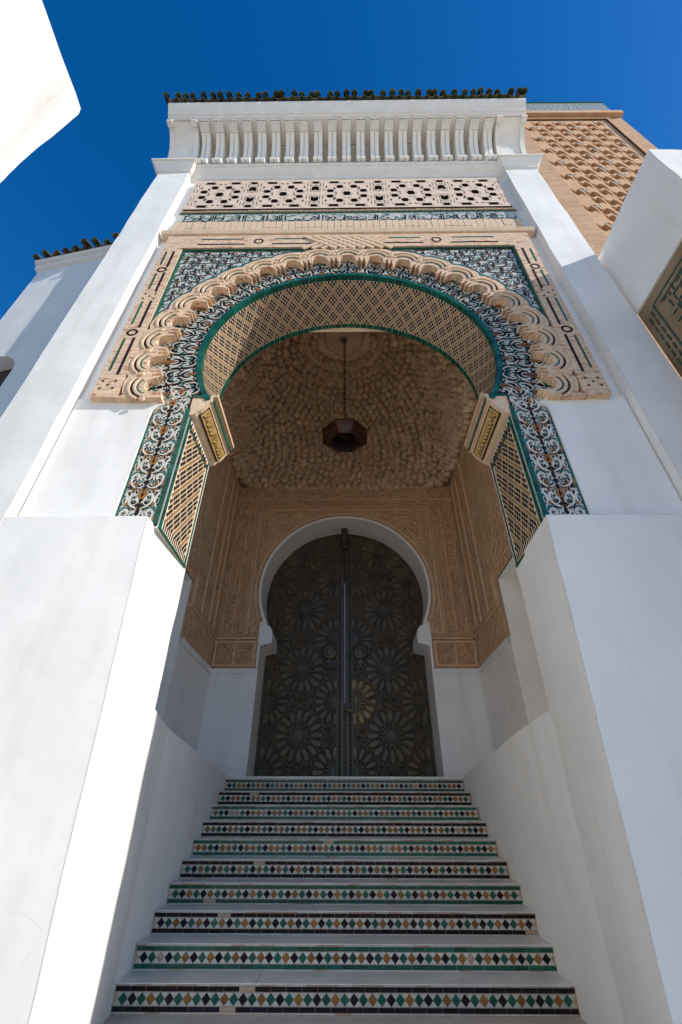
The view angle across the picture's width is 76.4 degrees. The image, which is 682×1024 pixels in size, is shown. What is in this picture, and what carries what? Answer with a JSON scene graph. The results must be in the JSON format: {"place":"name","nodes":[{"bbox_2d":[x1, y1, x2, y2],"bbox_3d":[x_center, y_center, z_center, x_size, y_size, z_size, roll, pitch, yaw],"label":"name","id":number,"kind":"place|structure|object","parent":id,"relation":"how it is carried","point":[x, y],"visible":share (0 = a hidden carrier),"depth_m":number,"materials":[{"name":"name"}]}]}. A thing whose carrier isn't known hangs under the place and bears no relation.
{"place":"outdoors","nodes":[
{"label":"outdoors","id":0,"kind":"place"},
{"bbox_2d":[0,0,80,180],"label":"courtyard wall","id":1,"kind":"structure","parent":0,"point":[40,106],"depth_m":5.37,"materials":[{"name":"white paint"}]},
{"bbox_2d":[88,995,586,1023],"bbox_3d":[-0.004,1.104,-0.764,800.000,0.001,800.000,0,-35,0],"label":"ground","id":2,"kind":"structure","parent":0,"point":[117,1019],"depth_m":3.40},
{"bbox_2d":[0,232,118,418],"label":"side house","id":3,"kind":"structure","parent":2,"relation":"on","point":[33,317],"depth_m":6.90,"materials":[{"name":"white paint"}]},
{"bbox_2d":[0,369,11,385],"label":"window","id":4,"kind":"structure","parent":3,"relation":"in","point":[3,374],"depth_m":6.34,"materials":[{"name":"black"}]},
{"bbox_2d":[0,87,681,1023],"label":"mosque portal","id":5,"kind":"object","parent":2,"relation":"on","point":[200,523],"visible":0.98,"depth_m":6.01,"materials":[{"name":"white paint"}]},
{"bbox_2d":[253,534,344,775],"bbox_3d":[-0.850,2.819,9.485,1.854,6.041,0.195,0,-35,1],"label":"door leaf","id":6,"kind":"structure","parent":5,"relation":"in","point":[301,726],"depth_m":9.13,"materials":[{"name":"brown metal"}]},
{"bbox_2d":[322,337,367,452],"bbox_3d":[0.082,-2.879,9.777,0.915,3.610,0.915,0,-35,0],"label":"hanging lantern","id":7,"kind":"object","parent":5,"relation":"hanging from","point":[344,435],"visible":1,"depth_m":8.77,"materials":[{"name":"brown metal"}]},
{"bbox_2d":[345,534,436,776],"bbox_3d":[1.016,2.812,9.465,1.854,6.041,0.195,0,-35,1],"label":"door leaf","id":8,"kind":"structure","parent":5,"relation":"in","point":[389,725],"depth_m":9.11,"materials":[{"name":"brown metal"}]},
{"bbox_2d":[110,778,580,1017],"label":"staircase","id":9,"kind":"structure","parent":2,"relation":"on","point":[302,897],"depth_m":4.27,"materials":[{"name":"tile"}]},
{"bbox_2d":[524,101,681,380],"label":"minaret","id":10,"kind":"object","parent":2,"relation":"on","point":[594,152],"visible":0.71,"depth_m":21.44,"materials":[{"name":"stone"}]},
{"bbox_2d":[0,0,681,319],"label":"sky","id":11,"kind":"structure","parent":0,"point":[87,181],"materials":[{"name":"blue"}]},
{"bbox_2d":[598,149,681,377],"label":"gateway wall","id":12,"kind":"structure","parent":0,"point":[640,257],"depth_m":5.78,"materials":[{"name":"white paint"}]}
]}

